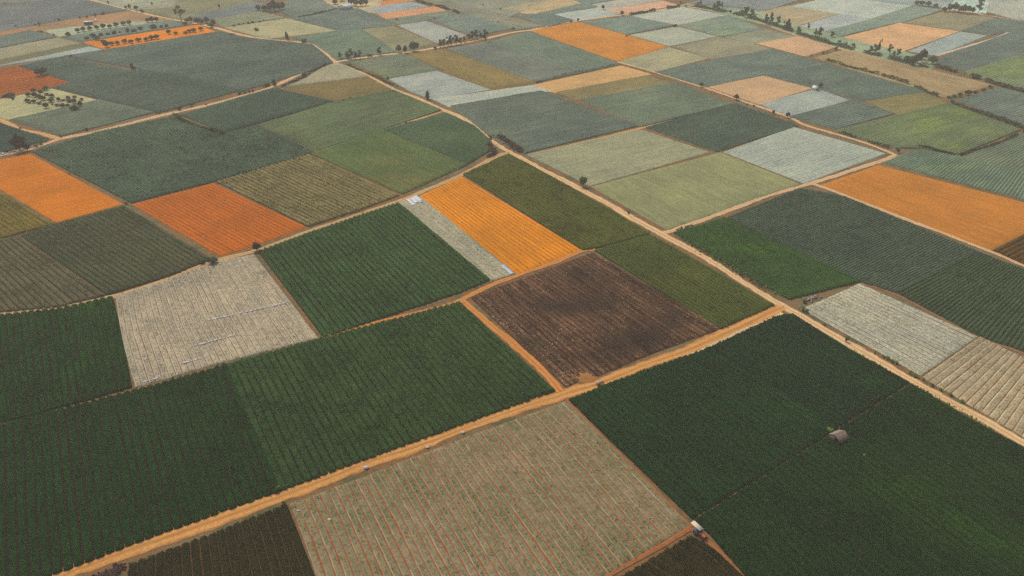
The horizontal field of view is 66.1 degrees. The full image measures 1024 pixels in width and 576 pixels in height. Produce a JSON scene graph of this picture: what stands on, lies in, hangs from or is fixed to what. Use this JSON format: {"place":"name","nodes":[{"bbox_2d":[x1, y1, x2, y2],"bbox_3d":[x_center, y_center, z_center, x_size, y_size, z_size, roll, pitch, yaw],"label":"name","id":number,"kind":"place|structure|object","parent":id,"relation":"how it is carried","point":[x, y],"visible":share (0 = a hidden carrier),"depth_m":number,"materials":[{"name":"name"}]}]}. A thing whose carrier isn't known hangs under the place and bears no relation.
{"place":"outdoors","nodes":[
{"label":"outdoors","id":0,"kind":"place"},
{"bbox_2d":[0,123,48,152],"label":"crop field","id":1,"kind":"structure","parent":0,"point":[7,132],"depth_m":426.44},
{"bbox_2d":[0,192,53,238],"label":"crop field","id":2,"kind":"structure","parent":0,"point":[16,218],"depth_m":339.12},
{"bbox_2d":[0,30,55,47],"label":"crop field","id":3,"kind":"structure","parent":0,"point":[22,37],"depth_m":616.16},
{"bbox_2d":[0,66,67,97],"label":"tilled field","id":4,"kind":"structure","parent":0,"point":[16,80],"depth_m":516.71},
{"bbox_2d":[0,37,78,58],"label":"stubble field","id":5,"kind":"structure","parent":0,"point":[28,48],"depth_m":592.02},
{"bbox_2d":[0,43,88,63],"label":"stubble field","id":6,"kind":"structure","parent":0,"point":[43,53],"depth_m":577.01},
{"bbox_2d":[0,89,95,119],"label":"stubble field","id":7,"kind":"structure","parent":0,"point":[15,107],"depth_m":476.88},
{"bbox_2d":[0,235,105,311],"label":"crop field","id":8,"kind":"structure","parent":0,"point":[32,277],"depth_m":293.87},
{"bbox_2d":[0,154,122,222],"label":"tilled field","id":9,"kind":"structure","parent":0,"point":[54,194],"depth_m":366.58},
{"bbox_2d":[0,0,125,31],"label":"crop field","id":10,"kind":"structure","parent":0,"point":[22,14],"depth_m":698.04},
{"bbox_2d":[0,296,131,422],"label":"crop field","id":11,"kind":"structure","parent":0,"point":[52,358],"depth_m":252.66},
{"bbox_2d":[19,56,129,81],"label":"crop field","id":12,"kind":"structure","parent":0,"point":[68,69],"depth_m":541.16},
{"bbox_2d":[10,99,153,135],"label":"crop field","id":13,"kind":"structure","parent":0,"point":[64,121],"depth_m":453.82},
{"bbox_2d":[0,11,171,35],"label":"stubble field","id":14,"kind":"structure","parent":0,"point":[118,17],"depth_m":669.14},
{"bbox_2d":[43,21,159,36],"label":"mulched field","id":15,"kind":"structure","parent":0,"point":[59,32],"depth_m":644.14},
{"bbox_2d":[96,0,176,9],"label":"stubble field","id":16,"kind":"structure","parent":0,"point":[140,4],"depth_m":730.10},
{"bbox_2d":[0,363,280,575],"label":"crop field","id":17,"kind":"structure","parent":0,"point":[87,481],"depth_m":209.33,"materials":[{"name":"plant"}]},
{"bbox_2d":[84,25,214,48],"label":"tilled field","id":18,"kind":"structure","parent":0,"point":[163,34],"depth_m":621.29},
{"bbox_2d":[64,31,239,62],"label":"crop field","id":19,"kind":"structure","parent":0,"point":[100,56],"depth_m":589.91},
{"bbox_2d":[0,61,334,155],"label":"dirt track","id":20,"kind":"structure","parent":0,"point":[153,117],"depth_m":455.05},
{"bbox_2d":[32,116,314,202],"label":"crop field","id":21,"kind":"structure","parent":0,"point":[139,162],"depth_m":403.40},
{"bbox_2d":[102,36,286,72],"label":"crop field","id":22,"kind":"structure","parent":0,"point":[169,60],"depth_m":572.36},
{"bbox_2d":[136,0,252,18],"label":"stubble field","id":23,"kind":"structure","parent":0,"point":[193,7],"depth_m":715.32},
{"bbox_2d":[115,254,317,386],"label":"mulched field","id":24,"kind":"structure","parent":0,"point":[166,327],"depth_m":272.18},
{"bbox_2d":[132,183,305,256],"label":"tilled field","id":25,"kind":"structure","parent":0,"point":[220,221],"depth_m":341.11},
{"bbox_2d":[187,1,275,19],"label":"crop field","id":26,"kind":"structure","parent":0,"point":[243,9],"depth_m":698.02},
{"bbox_2d":[165,41,332,91],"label":"crop field","id":27,"kind":"structure","parent":0,"point":[252,69],"depth_m":544.98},
{"bbox_2d":[215,12,284,27],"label":"crop field","id":28,"kind":"structure","parent":0,"point":[255,17],"depth_m":673.80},
{"bbox_2d":[0,151,509,314],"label":"dirt track","id":29,"kind":"structure","parent":0,"point":[488,160],"depth_m":328.94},
{"bbox_2d":[180,87,332,131],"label":"crop field","id":30,"kind":"structure","parent":0,"point":[248,110],"depth_m":466.39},
{"bbox_2d":[224,18,335,38],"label":"stubble field","id":31,"kind":"structure","parent":0,"point":[278,28],"depth_m":644.28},
{"bbox_2d":[217,154,398,226],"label":"crop field","id":32,"kind":"structure","parent":0,"point":[308,190],"depth_m":366.10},
{"bbox_2d":[286,62,367,85],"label":"stubble field","id":33,"kind":"structure","parent":0,"point":[334,71],"depth_m":529.25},
{"bbox_2d":[286,76,392,100],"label":"stubble field","id":34,"kind":"structure","parent":0,"point":[338,90],"depth_m":502.92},
{"bbox_2d":[292,29,396,59],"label":"crop field","id":35,"kind":"structure","parent":0,"point":[342,42],"depth_m":603.07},
{"bbox_2d":[259,90,440,150],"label":"crop field","id":36,"kind":"structure","parent":0,"point":[321,127],"depth_m":451.92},
{"bbox_2d":[259,202,490,336],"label":"crop field","id":37,"kind":"structure","parent":0,"point":[375,265],"depth_m":302.24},
{"bbox_2d":[312,129,467,193],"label":"crop field","id":38,"kind":"structure","parent":0,"point":[392,161],"depth_m":397.05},
{"bbox_2d":[227,301,555,490],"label":"crop field","id":39,"kind":"structure","parent":0,"point":[318,408],"depth_m":239.57,"materials":[{"name":"plant"}]},
{"bbox_2d":[349,53,437,78],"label":"crop field","id":40,"kind":"structure","parent":0,"point":[397,65],"depth_m":547.19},
{"bbox_2d":[364,2,428,13],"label":"mulched field","id":41,"kind":"structure","parent":0,"point":[396,7],"depth_m":714.63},
{"bbox_2d":[363,26,434,51],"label":"stubble field","id":42,"kind":"structure","parent":0,"point":[392,37],"depth_m":618.56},
{"bbox_2d":[377,6,445,18],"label":"tilled field","id":43,"kind":"structure","parent":0,"point":[403,13],"depth_m":696.99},
{"bbox_2d":[52,304,784,575],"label":"dirt track","id":44,"kind":"structure","parent":0,"point":[210,523],"depth_m":214.61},
{"bbox_2d":[398,21,465,42],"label":"mulched field","id":45,"kind":"structure","parent":0,"point":[433,32],"depth_m":637.10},
{"bbox_2d":[383,112,490,163],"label":"crop field","id":46,"kind":"structure","parent":0,"point":[452,136],"depth_m":427.93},
{"bbox_2d":[389,71,489,99],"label":"mulched field","id":47,"kind":"structure","parent":0,"point":[437,84],"depth_m":508.95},
{"bbox_2d":[400,196,514,280],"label":"mulched field","id":48,"kind":"structure","parent":0,"point":[462,243],"depth_m":323.99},
{"bbox_2d":[406,49,532,89],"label":"stubble field","id":49,"kind":"structure","parent":0,"point":[476,72],"depth_m":540.58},
{"bbox_2d":[431,13,511,34],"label":"crop field","id":50,"kind":"structure","parent":0,"point":[465,23],"depth_m":655.24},
{"bbox_2d":[289,401,688,575],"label":"mulched field","id":51,"kind":"structure","parent":0,"point":[565,488],"depth_m":197.46,"materials":[{"name":"plant"}]},
{"bbox_2d":[433,85,552,106],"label":"mulched field","id":52,"kind":"structure","parent":0,"point":[448,101],"depth_m":490.53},
{"bbox_2d":[450,0,544,15],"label":"stubble field","id":53,"kind":"structure","parent":0,"point":[492,5],"depth_m":726.01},
{"bbox_2d":[420,177,580,273],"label":"tilled field","id":54,"kind":"structure","parent":0,"point":[513,239],"depth_m":333.76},
{"bbox_2d":[335,4,687,61],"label":"dirt track","id":55,"kind":"structure","parent":0,"point":[482,38],"depth_m":610.35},
{"bbox_2d":[0,0,1023,575],"bbox_3d":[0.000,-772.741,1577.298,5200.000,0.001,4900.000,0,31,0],"label":"ground","id":56,"kind":"structure","parent":0,"point":[798,304],"depth_m":366.86,"materials":[{"name":"soil"}]},
{"bbox_2d":[21,205,209,294],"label":"crop field","id":57,"kind":"structure","parent":56,"relation":"on","point":[116,249],"depth_m":316.00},
{"bbox_2d":[61,20,191,41],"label":"crop field","id":58,"kind":"structure","parent":56,"relation":"on","point":[145,28],"depth_m":636.50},
{"bbox_2d":[53,70,238,113],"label":"crop field","id":59,"kind":"structure","parent":56,"relation":"on","point":[157,92],"depth_m":499.25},
{"bbox_2d":[127,504,314,575],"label":"crop field","id":60,"kind":"structure","parent":56,"relation":"on","point":[268,543],"depth_m":185.55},
{"bbox_2d":[275,0,335,17],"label":"crop field","id":61,"kind":"structure","parent":56,"relation":"on","point":[293,8],"depth_m":712.62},
{"bbox_2d":[288,8,396,29],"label":"crop field","id":62,"kind":"structure","parent":56,"relation":"on","point":[339,19],"depth_m":669.84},
{"bbox_2d":[386,10,457,24],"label":"crop field","id":63,"kind":"structure","parent":56,"relation":"on","point":[416,18],"depth_m":677.49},
{"bbox_2d":[322,248,595,337],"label":"footpath","id":64,"kind":"structure","parent":56,"relation":"on","point":[497,282],"depth_m":293.14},
{"bbox_2d":[422,0,545,30],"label":"crop field","id":65,"kind":"structure","parent":56,"relation":"on","point":[510,22],"depth_m":681.62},
{"bbox_2d":[446,42,573,82],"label":"crop field","id":66,"kind":"structure","parent":56,"relation":"on","point":[517,64],"depth_m":555.87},
{"bbox_2d":[581,16,671,34],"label":"crop field","id":67,"kind":"structure","parent":56,"relation":"on","point":[627,25],"depth_m":654.94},
{"bbox_2d":[605,525,693,575],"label":"footpath","id":68,"kind":"structure","parent":56,"relation":"on","point":[681,533],"depth_m":187.10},
{"bbox_2d":[564,397,743,575],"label":"footpath","id":69,"kind":"structure","parent":56,"relation":"on","point":[717,549],"depth_m":202.51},
{"bbox_2d":[594,234,774,328],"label":"crop field","id":70,"kind":"structure","parent":56,"relation":"on","point":[718,299],"depth_m":294.59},
{"bbox_2d":[692,4,922,66],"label":"hedge","id":71,"kind":"object","parent":56,"relation":"on","point":[896,58],"visible":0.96,"depth_m":612.01,"materials":[{"name":"green plant"}]},
{"bbox_2d":[825,18,896,36],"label":"crop field","id":72,"kind":"structure","parent":56,"relation":"on","point":[862,26],"depth_m":647.10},
{"bbox_2d":[807,183,1023,266],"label":"footpath","id":73,"kind":"structure","parent":56,"relation":"on","point":[919,224],"depth_m":336.94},
{"bbox_2d":[884,149,1023,199],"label":"crop field","id":74,"kind":"structure","parent":56,"relation":"on","point":[982,175],"depth_m":385.91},
{"bbox_2d":[993,235,1023,263],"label":"crop field","id":75,"kind":"structure","parent":56,"relation":"on","point":[1013,249],"depth_m":315.37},
{"bbox_2d":[461,300,563,392],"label":"dirt track","id":76,"kind":"structure","parent":0,"point":[542,370],"depth_m":258.45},
{"bbox_2d":[502,0,580,13],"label":"stubble field","id":77,"kind":"structure","parent":0,"point":[547,5],"depth_m":718.82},
{"bbox_2d":[512,13,572,26],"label":"crop field","id":78,"kind":"structure","parent":0,"point":[548,19],"depth_m":674.06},
{"bbox_2d":[451,90,637,152],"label":"crop field","id":79,"kind":"structure","parent":0,"point":[528,122],"depth_m":449.63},
{"bbox_2d":[488,31,621,74],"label":"crop field","id":80,"kind":"structure","parent":0,"point":[532,45],"depth_m":576.09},
{"bbox_2d":[463,153,649,249],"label":"crop field","id":81,"kind":"structure","parent":0,"point":[576,218],"depth_m":352.26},
{"bbox_2d":[91,0,1023,445],"bbox_3d":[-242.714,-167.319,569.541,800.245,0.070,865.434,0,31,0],"label":"dirt track","id":82,"kind":"structure","parent":0,"point":[875,358],"depth_m":296.36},
{"bbox_2d":[555,7,618,20],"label":"mulched field","id":83,"kind":"structure","parent":0,"point":[597,12],"depth_m":690.21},
{"bbox_2d":[532,66,650,92],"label":"tilled field","id":84,"kind":"structure","parent":0,"point":[616,73],"depth_m":522.26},
{"bbox_2d":[470,251,719,387],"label":"burnt field","id":85,"kind":"structure","parent":0,"point":[592,314],"depth_m":273.61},
{"bbox_2d":[530,22,667,61],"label":"tilled field","id":86,"kind":"structure","parent":0,"point":[613,45],"depth_m":610.19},
{"bbox_2d":[557,75,669,100],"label":"stubble field","id":87,"kind":"structure","parent":0,"point":[617,86],"depth_m":504.93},
{"bbox_2d":[527,129,708,185],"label":"crop field","id":88,"kind":"structure","parent":0,"point":[602,160],"depth_m":403.97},
{"bbox_2d":[607,0,676,14],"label":"tilled field","id":89,"kind":"structure","parent":0,"point":[645,7],"depth_m":715.23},
{"bbox_2d":[580,82,731,126],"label":"crop field","id":90,"kind":"structure","parent":0,"point":[645,106],"depth_m":475.88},
{"bbox_2d":[619,47,707,71],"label":"stubble field","id":91,"kind":"structure","parent":0,"point":[663,59],"depth_m":562.72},
{"bbox_2d":[631,27,717,45],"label":"mulched field","id":92,"kind":"structure","parent":0,"point":[672,36],"depth_m":621.53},
{"bbox_2d":[632,7,723,24],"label":"mulched field","id":93,"kind":"structure","parent":0,"point":[680,15],"depth_m":685.91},
{"bbox_2d":[617,535,742,575],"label":"crop field","id":94,"kind":"structure","parent":0,"point":[690,555],"depth_m":183.30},
{"bbox_2d":[591,152,799,229],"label":"stubble field","id":95,"kind":"structure","parent":0,"point":[671,196],"depth_m":368.52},
{"bbox_2d":[569,347,838,519],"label":"crop field","id":96,"kind":"structure","parent":0,"point":[694,435],"depth_m":224.95,"materials":[{"name":"plant"}]},
{"bbox_2d":[678,15,763,36],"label":"crop field","id":97,"kind":"structure","parent":0,"point":[724,25],"depth_m":649.15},
{"bbox_2d":[645,103,797,151],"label":"crop field","id":98,"kind":"structure","parent":0,"point":[719,129],"depth_m":439.44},
{"bbox_2d":[675,37,768,58],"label":"stubble field","id":99,"kind":"structure","parent":0,"point":[716,47],"depth_m":591.67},
{"bbox_2d":[655,49,824,86],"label":"crop field","id":100,"kind":"structure","parent":0,"point":[733,68],"depth_m":543.28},
{"bbox_2d":[689,0,798,10],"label":"crop field","id":101,"kind":"structure","parent":0,"point":[763,5],"depth_m":727.88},
{"bbox_2d":[618,62,897,233],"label":"dirt track","id":102,"kind":"structure","parent":0,"point":[747,203],"depth_m":386.65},
{"bbox_2d":[709,76,811,104],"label":"tilled field","id":103,"kind":"structure","parent":0,"point":[759,90],"depth_m":503.12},
{"bbox_2d":[725,29,795,43],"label":"stubble field","id":104,"kind":"structure","parent":0,"point":[760,36],"depth_m":621.22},
{"bbox_2d":[673,217,860,299],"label":"crop field","id":105,"kind":"structure","parent":0,"point":[779,267],"depth_m":308.40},
{"bbox_2d":[756,36,831,55],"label":"tilled field","id":106,"kind":"structure","parent":0,"point":[799,46],"depth_m":596.93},
{"bbox_2d":[760,5,837,25],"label":"stubble field","id":107,"kind":"structure","parent":0,"point":[796,16],"depth_m":689.70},
{"bbox_2d":[724,127,885,183],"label":"mulched field","id":108,"kind":"structure","parent":0,"point":[800,155],"depth_m":405.53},
{"bbox_2d":[761,90,848,115],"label":"mulched field","id":109,"kind":"structure","parent":0,"point":[803,102],"depth_m":478.61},
{"bbox_2d":[706,313,908,427],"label":"crop field","id":110,"kind":"structure","parent":0,"point":[815,371],"depth_m":248.14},
{"bbox_2d":[684,2,935,68],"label":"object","id":111,"kind":"structure","parent":0,"point":[860,47],"depth_m":615.61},
{"bbox_2d":[801,14,867,31],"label":"mulched field","id":112,"kind":"structure","parent":0,"point":[835,21],"depth_m":663.26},
{"bbox_2d":[789,99,894,129],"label":"crop field","id":113,"kind":"structure","parent":0,"point":[844,114],"depth_m":457.69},
{"bbox_2d":[763,64,924,100],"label":"crop field","id":114,"kind":"structure","parent":0,"point":[840,81],"depth_m":513.13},
{"bbox_2d":[792,0,911,18],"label":"mulched field","id":115,"kind":"structure","parent":0,"point":[866,9],"depth_m":715.09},
{"bbox_2d":[728,188,977,292],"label":"crop field","id":116,"kind":"structure","parent":0,"point":[867,244],"depth_m":324.63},
{"bbox_2d":[695,383,1023,575],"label":"crop field","id":117,"kind":"structure","parent":0,"point":[927,484],"depth_m":198.84,"materials":[{"name":"plant"}]},
{"bbox_2d":[801,283,976,375],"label":"mulched field","id":118,"kind":"structure","parent":0,"point":[916,341],"depth_m":268.44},
{"bbox_2d":[842,23,958,51],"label":"tilled field","id":119,"kind":"structure","parent":0,"point":[902,36],"depth_m":624.00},
{"bbox_2d":[813,49,992,97],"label":"stubble field","id":120,"kind":"structure","parent":0,"point":[945,86],"depth_m":532.15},
{"bbox_2d":[867,92,946,114],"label":"stubble field","id":121,"kind":"structure","parent":0,"point":[901,104],"depth_m":478.50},
{"bbox_2d":[874,6,941,22],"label":"crop field","id":122,"kind":"structure","parent":0,"point":[907,14],"depth_m":688.53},
{"bbox_2d":[822,165,1023,249],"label":"tilled field","id":123,"kind":"structure","parent":0,"point":[988,221],"depth_m":354.19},
{"bbox_2d":[835,102,1020,154],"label":"crop field","id":124,"kind":"structure","parent":0,"point":[951,127],"depth_m":436.08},
{"bbox_2d":[909,32,985,55],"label":"mulched field","id":125,"kind":"structure","parent":0,"point":[947,43],"depth_m":602.04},
{"bbox_2d":[904,12,993,30],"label":"stubble field","id":126,"kind":"structure","parent":0,"point":[952,21],"depth_m":669.47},
{"bbox_2d":[897,251,1023,351],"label":"crop field","id":127,"kind":"structure","parent":0,"point":[979,294],"depth_m":285.12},
{"bbox_2d":[922,337,1023,436],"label":"mulched field","id":128,"kind":"structure","parent":0,"point":[980,374],"depth_m":243.45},
{"bbox_2d":[936,29,1023,70],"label":"crop field","id":129,"kind":"structure","parent":0,"point":[1002,47],"depth_m":577.33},
{"bbox_2d":[957,87,1023,126],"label":"crop field","id":130,"kind":"structure","parent":0,"point":[1003,102],"depth_m":477.31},
{"bbox_2d":[961,17,1023,34],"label":"crop field","id":131,"kind":"structure","parent":0,"point":[996,25],"depth_m":647.82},
{"bbox_2d":[963,133,1023,173],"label":"crop field","id":132,"kind":"structure","parent":0,"point":[1008,153],"depth_m":404.05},
{"bbox_2d":[964,54,1023,89],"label":"crop field","id":133,"kind":"structure","parent":0,"point":[1010,71],"depth_m":535.04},
{"bbox_2d":[969,0,1023,19],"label":"stubble field","id":134,"kind":"structure","parent":0,"point":[1013,9],"depth_m":711.50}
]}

